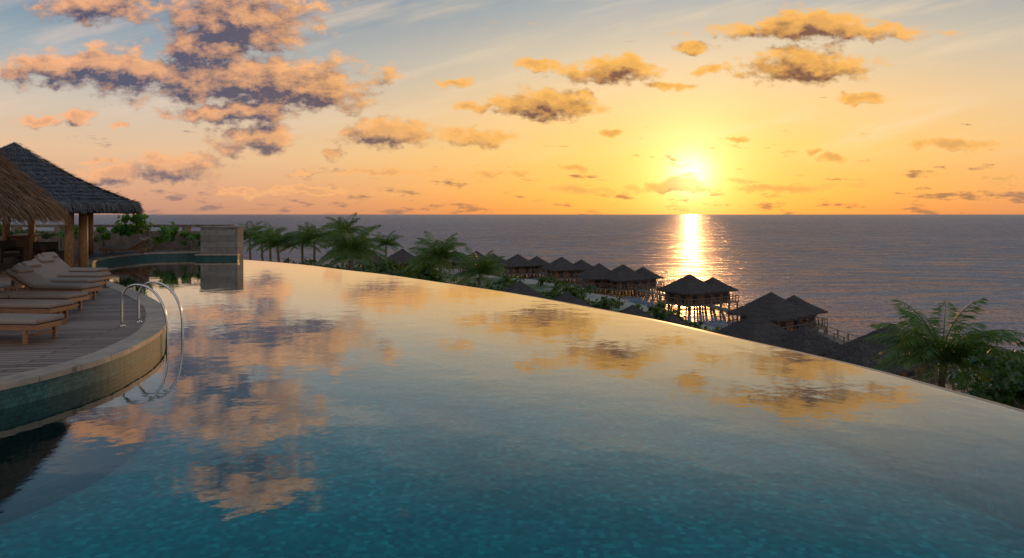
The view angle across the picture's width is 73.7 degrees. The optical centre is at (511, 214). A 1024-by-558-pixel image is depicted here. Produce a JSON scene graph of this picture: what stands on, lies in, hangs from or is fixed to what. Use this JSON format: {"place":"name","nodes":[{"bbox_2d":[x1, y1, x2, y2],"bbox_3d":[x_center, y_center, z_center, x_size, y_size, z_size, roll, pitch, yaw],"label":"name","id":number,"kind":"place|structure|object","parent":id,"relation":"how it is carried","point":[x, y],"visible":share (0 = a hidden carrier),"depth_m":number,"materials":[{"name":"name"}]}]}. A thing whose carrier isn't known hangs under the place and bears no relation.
{"place":"outdoors","nodes":[
{"label":"outdoors","id":0,"kind":"place"},
{"bbox_2d":[200,228,242,259],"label":"stone wall","id":1,"kind":"structure","parent":0,"point":[221,240],"depth_m":35.05,"materials":[{"name":"stone"}]},
{"bbox_2d":[199,226,244,227],"bbox_3d":[-15.050,0.659,35.450,2.000,0.078,0.900,0,0,0],"label":"cap","id":2,"kind":"object","parent":1,"relation":"on","point":[221,226],"visible":1,"depth_m":35.00,"materials":[{"name":"stone"}]},
{"bbox_2d":[0,214,1023,393],"bbox_3d":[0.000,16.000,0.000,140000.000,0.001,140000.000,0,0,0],"label":"sea","id":3,"kind":"structure","parent":0,"point":[854,274],"depth_m":301.59,"materials":[{"name":"liquid"}]},
{"bbox_2d":[0,0,1023,213],"label":"sky","id":4,"kind":"structure","parent":0,"point":[169,106],"materials":[{"name":"orange"}]},
{"bbox_2d":[443,274,715,330],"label":"ground","id":5,"kind":"structure","parent":0,"point":[532,284],"depth_m":136.64,"materials":[{"name":"soil"}]},
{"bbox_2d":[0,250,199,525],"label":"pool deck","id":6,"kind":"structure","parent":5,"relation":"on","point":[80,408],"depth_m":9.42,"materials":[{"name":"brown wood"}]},
{"bbox_2d":[0,240,23,262],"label":"wicker armchair","id":7,"kind":"object","parent":6,"relation":"on","point":[8,248],"visible":0.97,"depth_m":28.65,"materials":[{"name":"wicker"}]},
{"bbox_2d":[0,280,23,290],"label":"side table","id":8,"kind":"object","parent":6,"relation":"on","point":[12,286],"visible":0.69,"depth_m":14.81,"materials":[{"name":"brown wood"}]},
{"bbox_2d":[7,233,40,258],"bbox_3d":[-22.900,1.470,32.100,0.900,1.060,3.900,0,0,-29],"label":"table","id":9,"kind":"object","parent":6,"relation":"on","point":[25,240],"visible":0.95,"depth_m":30.65,"materials":[{"name":"brown wood"}]},
{"bbox_2d":[0,223,55,238],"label":"hedge shrub","id":10,"kind":"object","parent":6,"relation":"on","point":[46,235],"visible":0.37,"depth_m":37.14,"materials":[{"name":"green plant"}]},
{"bbox_2d":[0,313,66,344],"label":"sun lounger","id":11,"kind":"object","parent":6,"relation":"on","point":[24,323],"visible":1,"depth_m":10.56,"materials":[{"name":"beige fabric"}]},
{"bbox_2d":[0,150,73,227],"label":"thatched parasol","id":12,"kind":"object","parent":6,"relation":"on","point":[22,198],"visible":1,"depth_m":13.14,"materials":[{"name":"plant"}]},
{"bbox_2d":[0,299,75,319],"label":"sun lounger","id":13,"kind":"object","parent":6,"relation":"on","point":[30,306],"visible":0.89,"depth_m":12.33,"materials":[{"name":"beige fabric"}]},
{"bbox_2d":[0,288,89,313],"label":"sun lounger","id":14,"kind":"object","parent":6,"relation":"on","point":[79,297],"visible":0.73,"depth_m":13.82,"materials":[{"name":"beige fabric"}]},
{"bbox_2d":[33,242,58,257],"bbox_3d":[-18.365,1.549,26.895,0.840,0.902,0.910,0,0,-34],"label":"wicker armchair","id":15,"kind":"object","parent":6,"relation":"on","point":[51,246],"visible":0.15,"depth_m":27.14,"materials":[{"name":"wicker"}]},
{"bbox_2d":[40,244,63,260],"bbox_3d":[-17.093,1.549,25.532,0.910,0.902,0.840,0,0,-36],"label":"wicker armchair","id":16,"kind":"object","parent":6,"relation":"on","point":[60,254],"visible":0.07,"depth_m":25.28,"materials":[{"name":"wicker"}]},
{"bbox_2d":[3,266,101,302],"bbox_3d":[-10.645,1.604,15.798,2.000,0.792,0.660,0,0,6],"label":"sun lounger","id":17,"kind":"object","parent":6,"relation":"on","point":[29,278],"visible":0.76,"depth_m":15.61,"materials":[{"name":"beige fabric"}]},
{"bbox_2d":[10,260,104,292],"bbox_3d":[-11.398,1.586,17.158,2.000,0.828,0.660,0,0,3],"label":"sun lounger","id":18,"kind":"object","parent":6,"relation":"on","point":[37,267],"visible":0.32,"depth_m":17.11,"materials":[{"name":"beige fabric"}]},
{"bbox_2d":[30,256,111,286],"bbox_3d":[-12.097,1.578,18.673,2.000,0.845,0.660,0,0,4],"label":"sun lounger","id":19,"kind":"object","parent":6,"relation":"on","point":[51,264],"visible":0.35,"depth_m":18.58,"materials":[{"name":"beige fabric"}]},
{"bbox_2d":[34,252,108,271],"bbox_3d":[-13.195,1.569,20.399,2.000,0.861,0.660,0,0,6],"label":"sun lounger","id":20,"kind":"object","parent":6,"relation":"on","point":[61,262],"visible":0.3,"depth_m":20.31,"materials":[{"name":"beige fabric"}]},
{"bbox_2d":[0,142,144,267],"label":"thatched pavilion","id":21,"kind":"structure","parent":6,"relation":"on","point":[84,200],"depth_m":24.20,"materials":[{"name":"grey plant"}]},
{"bbox_2d":[56,224,113,241],"bbox_3d":[-23.252,1.341,37.137,2.962,1.626,1.507,0,0,0],"label":"frangipani shrub","id":22,"kind":"object","parent":6,"relation":"on","point":[106,235],"visible":0.44,"depth_m":37.00,"materials":[{"name":"green plant"}]},
{"bbox_2d":[0,231,199,249],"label":"panel","id":23,"kind":"object","parent":6,"relation":"on","point":[117,240],"depth_m":38.48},
{"bbox_2d":[11,227,190,249],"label":"piers","id":24,"kind":"structure","parent":6,"relation":"on","point":[99,244],"depth_m":38.41,"materials":[{"name":"brown wood"}]},
{"bbox_2d":[10,224,233,226],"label":"top beam","id":25,"kind":"structure","parent":24,"relation":"on","point":[111,225],"depth_m":38.40,"materials":[{"name":"brown wood"}]},
{"bbox_2d":[99,238,147,255],"bbox_3d":[-18.960,1.582,33.342,2.000,0.836,0.660,0,0,-20],"label":"sun lounger","id":26,"kind":"object","parent":6,"relation":"on","point":[129,248],"visible":1,"depth_m":33.16,"materials":[{"name":"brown wood"}]},
{"bbox_2d":[107,237,152,253],"bbox_3d":[-19.660,1.582,35.142,2.000,0.836,0.660,0,0,-20],"label":"sun lounger","id":27,"kind":"object","parent":6,"relation":"on","point":[146,239],"visible":0.45,"depth_m":35.10,"materials":[{"name":"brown wood"}]},
{"bbox_2d":[111,213,186,250],"bbox_3d":[-19.797,0.924,37.061,3.989,2.444,1.834,0,0,0],"label":"frangipani shrub","id":28,"kind":"object","parent":6,"relation":"on","point":[130,229],"visible":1,"depth_m":36.93,"materials":[{"name":"green plant"}]},
{"bbox_2d":[118,281,184,395],"bbox_3d":[-6.488,2.214,12.330,0.980,1.971,0.577,0,0,6],"label":"pool ladder","id":29,"kind":"object","parent":6,"relation":"attached to","point":[176,384],"visible":0.94,"depth_m":12.19,"materials":[{"name":"silver metal"}]},
{"bbox_2d":[180,232,199,250],"bbox_3d":[-17.473,1.478,37.311,1.728,1.245,1.150,0,0,0],"label":"hedge shrub","id":30,"kind":"object","parent":6,"relation":"on","point":[196,236],"visible":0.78,"depth_m":37.29,"materials":[{"name":"green plant"}]},
{"bbox_2d":[239,221,268,259],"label":"palm tree","id":31,"kind":"object","parent":5,"relation":"on","point":[246,233],"visible":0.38,"depth_m":94.63,"materials":[{"name":"green plant"}]},
{"bbox_2d":[243,228,275,260],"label":"palm tree","id":32,"kind":"object","parent":5,"relation":"on","point":[261,244],"visible":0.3,"depth_m":89.61,"materials":[{"name":"green plant"}]},
{"bbox_2d":[250,222,288,261],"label":"palm tree","id":33,"kind":"object","parent":5,"relation":"on","point":[256,242],"visible":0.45,"depth_m":85.77,"materials":[{"name":"green plant"}]},
{"bbox_2d":[256,227,297,262],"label":"palm tree","id":34,"kind":"object","parent":5,"relation":"on","point":[278,242],"visible":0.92,"depth_m":79.69,"materials":[{"name":"green plant"}]},
{"bbox_2d":[280,226,325,264],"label":"palm tree","id":35,"kind":"object","parent":5,"relation":"on","point":[302,252],"visible":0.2,"depth_m":81.79,"materials":[{"name":"green plant"}]},
{"bbox_2d":[287,222,336,265],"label":"palm tree","id":36,"kind":"object","parent":5,"relation":"on","point":[308,236],"visible":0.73,"depth_m":77.35,"materials":[{"name":"green plant"}]},
{"bbox_2d":[323,212,364,267],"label":"palm tree","id":37,"kind":"object","parent":5,"relation":"on","point":[353,230],"visible":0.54,"depth_m":89.87,"materials":[{"name":"green plant"}]},
{"bbox_2d":[309,223,391,270],"bbox_3d":[-12.886,6.605,55.048,6.340,11.799,6.198,0,0,0],"label":"palm tree","id":38,"kind":"object","parent":5,"relation":"on","point":[356,242],"visible":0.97,"depth_m":54.57,"materials":[{"name":"green plant"}]},
{"bbox_2d":[326,240,375,266],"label":"palm tree","id":39,"kind":"object","parent":5,"relation":"on","point":[342,256],"visible":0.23,"depth_m":65.69,"materials":[{"name":"green plant"}]},
{"bbox_2d":[329,237,375,267],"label":"palm tree","id":40,"kind":"object","parent":5,"relation":"on","point":[346,261],"visible":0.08,"depth_m":74.29,"materials":[{"name":"green plant"}]},
{"bbox_2d":[357,252,382,264],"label":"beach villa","id":41,"kind":"object","parent":5,"relation":"on","point":[376,258],"visible":0.13,"depth_m":169.02,"materials":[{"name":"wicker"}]},
{"bbox_2d":[371,230,404,262],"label":"palm tree","id":42,"kind":"object","parent":5,"relation":"on","point":[389,240],"visible":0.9,"depth_m":109.66,"materials":[{"name":"green plant"}]},
{"bbox_2d":[383,249,434,268],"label":"beach villa","id":43,"kind":"object","parent":5,"relation":"on","point":[402,256],"visible":0.17,"depth_m":138.13,"materials":[{"name":"wicker"}]},
{"bbox_2d":[409,251,452,274],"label":"palm tree","id":44,"kind":"object","parent":5,"relation":"on","point":[419,253],"visible":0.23,"depth_m":79.36,"materials":[{"name":"green plant"}]},
{"bbox_2d":[404,231,470,279],"bbox_3d":[-6.849,7.684,63.245,6.154,12.309,6.127,0,0,0],"label":"palm tree","id":45,"kind":"object","parent":5,"relation":"on","point":[437,252],"visible":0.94,"depth_m":62.49,"materials":[{"name":"green plant"}]},
{"bbox_2d":[442,250,473,268],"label":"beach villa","id":46,"kind":"object","parent":5,"relation":"on","point":[453,262],"visible":0.18,"depth_m":176.93,"materials":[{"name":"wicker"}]},
{"bbox_2d":[450,246,508,287],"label":"palm tree","id":47,"kind":"object","parent":5,"relation":"on","point":[488,267],"visible":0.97,"depth_m":68.55,"materials":[{"name":"green plant"}]},
{"bbox_2d":[460,251,504,271],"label":"overwater bungalow","id":48,"kind":"object","parent":5,"relation":"on","point":[496,256],"visible":0.3,"depth_m":186.67,"materials":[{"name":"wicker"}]},
{"bbox_2d":[283,257,721,330],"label":"tropical foliage","id":49,"kind":"object","parent":5,"relation":"on","point":[427,272],"visible":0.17,"depth_m":83.74,"materials":[{"name":"green plant"}]},
{"bbox_2d":[0,258,1023,557],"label":"swimming pool","id":50,"kind":"structure","parent":5,"relation":"on","point":[320,412],"depth_m":10.29,"materials":[{"name":"liquid"}]},
{"bbox_2d":[195,255,238,258],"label":"plinth","id":51,"kind":"structure","parent":50,"relation":"on","point":[216,256],"depth_m":34.83,"materials":[{"name":"tile"}]},
{"bbox_2d":[195,254,239,254],"bbox_3d":[-15.070,2.063,34.918,2.200,0.067,0.256,0,0,0],"label":"ledge","id":52,"kind":"object","parent":51,"relation":"on","point":[217,254],"visible":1,"depth_m":34.79,"materials":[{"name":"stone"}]},
{"bbox_2d":[498,254,548,278],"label":"overwater bungalow","id":53,"kind":"object","parent":5,"relation":"on","point":[518,264],"visible":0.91,"depth_m":171.05,"materials":[{"name":"plant"}]},
{"bbox_2d":[505,267,528,272],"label":"windows","id":54,"kind":"structure","parent":53,"relation":"in","point":[516,268],"depth_m":170.65,"materials":[{"name":"black glass"}]},
{"bbox_2d":[501,281,547,298],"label":"beach villa","id":55,"kind":"object","parent":5,"relation":"on","point":[520,287],"visible":0.25,"depth_m":100.56,"materials":[{"name":"plant"}]},
{"bbox_2d":[541,282,583,300],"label":"tropical tree","id":56,"kind":"object","parent":5,"relation":"on","point":[571,290],"visible":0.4,"depth_m":104.09,"materials":[{"name":"green plant"}]},
{"bbox_2d":[540,257,592,282],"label":"overwater bungalow","id":57,"kind":"object","parent":5,"relation":"on","point":[560,268],"visible":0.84,"depth_m":158.98,"materials":[{"name":"plant"}]},
{"bbox_2d":[548,271,573,276],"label":"windows","id":58,"kind":"structure","parent":57,"relation":"in","point":[560,272],"depth_m":158.91,"materials":[{"name":"black glass"}]},
{"bbox_2d":[552,292,594,307],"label":"beach villa","id":59,"kind":"object","parent":5,"relation":"on","point":[567,297],"visible":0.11,"depth_m":87.37,"materials":[{"name":"plant"}]},
{"bbox_2d":[575,263,622,293],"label":"overwater bungalow","id":60,"kind":"object","parent":5,"relation":"on","point":[595,275],"visible":0.69,"depth_m":137.48,"materials":[{"name":"plant"}]},
{"bbox_2d":[584,279,599,286],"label":"windows","id":61,"kind":"structure","parent":60,"relation":"in","point":[596,281],"depth_m":137.12,"materials":[{"name":"black glass"}]},
{"bbox_2d":[585,298,621,310],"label":"tropical tree","id":62,"kind":"object","parent":5,"relation":"on","point":[607,304],"visible":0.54,"depth_m":91.94,"materials":[{"name":"green plant"}]},
{"bbox_2d":[598,264,663,295],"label":"overwater bungalow","id":63,"kind":"object","parent":5,"relation":"on","point":[622,277],"visible":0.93,"depth_m":135.21,"materials":[{"name":"plant"}]},
{"bbox_2d":[607,280,638,288],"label":"windows","id":64,"kind":"structure","parent":63,"relation":"in","point":[623,282],"depth_m":134.53,"materials":[{"name":"black glass"}]},
{"bbox_2d":[642,279,654,286],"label":"annex windows","id":65,"kind":"structure","parent":63,"relation":"in","point":[652,282],"depth_m":138.50,"materials":[{"name":"black glass"}]},
{"bbox_2d":[454,265,856,343],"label":"boardwalk","id":66,"kind":"structure","parent":5,"relation":"on","point":[824,334],"depth_m":105.77,"materials":[{"name":"brown wood"}]},
{"bbox_2d":[619,305,696,328],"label":"beach villa","id":67,"kind":"object","parent":5,"relation":"on","point":[636,311],"visible":0.1,"depth_m":73.83,"materials":[{"name":"wicker"}]},
{"bbox_2d":[646,304,696,325],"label":"tropical tree","id":68,"kind":"object","parent":5,"relation":"on","point":[659,313],"visible":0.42,"depth_m":83.55,"materials":[{"name":"green plant"}]},
{"bbox_2d":[656,274,738,313],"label":"overwater bungalow","id":69,"kind":"object","parent":5,"relation":"on","point":[689,290],"visible":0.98,"depth_m":113.55,"materials":[{"name":"wood"}]},
{"bbox_2d":[669,292,709,302],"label":"windows","id":70,"kind":"structure","parent":69,"relation":"in","point":[670,294],"depth_m":113.07,"materials":[{"name":"black glass"}]},
{"bbox_2d":[715,292,727,299],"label":"annex windows","id":71,"kind":"structure","parent":69,"relation":"in","point":[726,293],"depth_m":115.75,"materials":[{"name":"black glass"}]},
{"bbox_2d":[711,313,840,355],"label":"beach villa","id":72,"kind":"object","parent":5,"relation":"on","point":[757,327],"visible":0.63,"depth_m":65.47,"materials":[{"name":"plant"}]},
{"bbox_2d":[726,292,828,332],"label":"overwater bungalow","id":73,"kind":"object","parent":5,"relation":"on","point":[792,313],"visible":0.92,"depth_m":86.81,"materials":[{"name":"plant"}]},
{"bbox_2d":[745,317,798,329],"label":"windows","id":74,"kind":"structure","parent":73,"relation":"in","point":[796,322],"depth_m":86.29,"materials":[{"name":"black glass"}]},
{"bbox_2d":[803,317,813,324],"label":"annex windows","id":75,"kind":"structure","parent":73,"relation":"in","point":[812,318],"depth_m":89.82,"materials":[{"name":"black glass"}]},
{"bbox_2d":[821,324,956,389],"bbox_3d":[32.316,13.670,61.050,14.104,7.300,8.774,0,0,-29],"label":"overwater bungalow","id":76,"kind":"object","parent":5,"relation":"on","point":[857,351],"visible":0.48,"depth_m":58.25,"materials":[{"name":"plant"}]},
{"bbox_2d":[907,364,932,379],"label":"windows","id":77,"kind":"structure","parent":76,"relation":"in","point":[910,373],"depth_m":59.80,"materials":[{"name":"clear glass"}]},
{"bbox_2d":[862,298,1023,394],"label":"palm tree","id":78,"kind":"object","parent":5,"relation":"on","point":[920,348],"visible":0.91,"depth_m":27.92,"materials":[{"name":"green plant"}]},
{"bbox_2d":[948,359,1023,409],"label":"tropical tree","id":79,"kind":"object","parent":5,"relation":"on","point":[989,376],"visible":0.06,"depth_m":30.24,"materials":[{"name":"green plant"}]},
{"bbox_2d":[961,348,1023,409],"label":"tropical tree","id":80,"kind":"object","parent":5,"relation":"on","point":[1010,382],"visible":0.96,"depth_m":23.12,"materials":[{"name":"green plant"}]},
{"bbox_2d":[984,349,1023,371],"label":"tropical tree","id":81,"kind":"object","parent":5,"relation":"on","point":[1022,351],"visible":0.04,"depth_m":31.23,"materials":[{"name":"green plant"}]},
{"bbox_2d":[991,340,1023,406],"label":"tropical tree","id":82,"kind":"object","parent":5,"relation":"on","point":[1021,343],"visible":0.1,"depth_m":26.75,"materials":[{"name":"green plant"}]}
]}

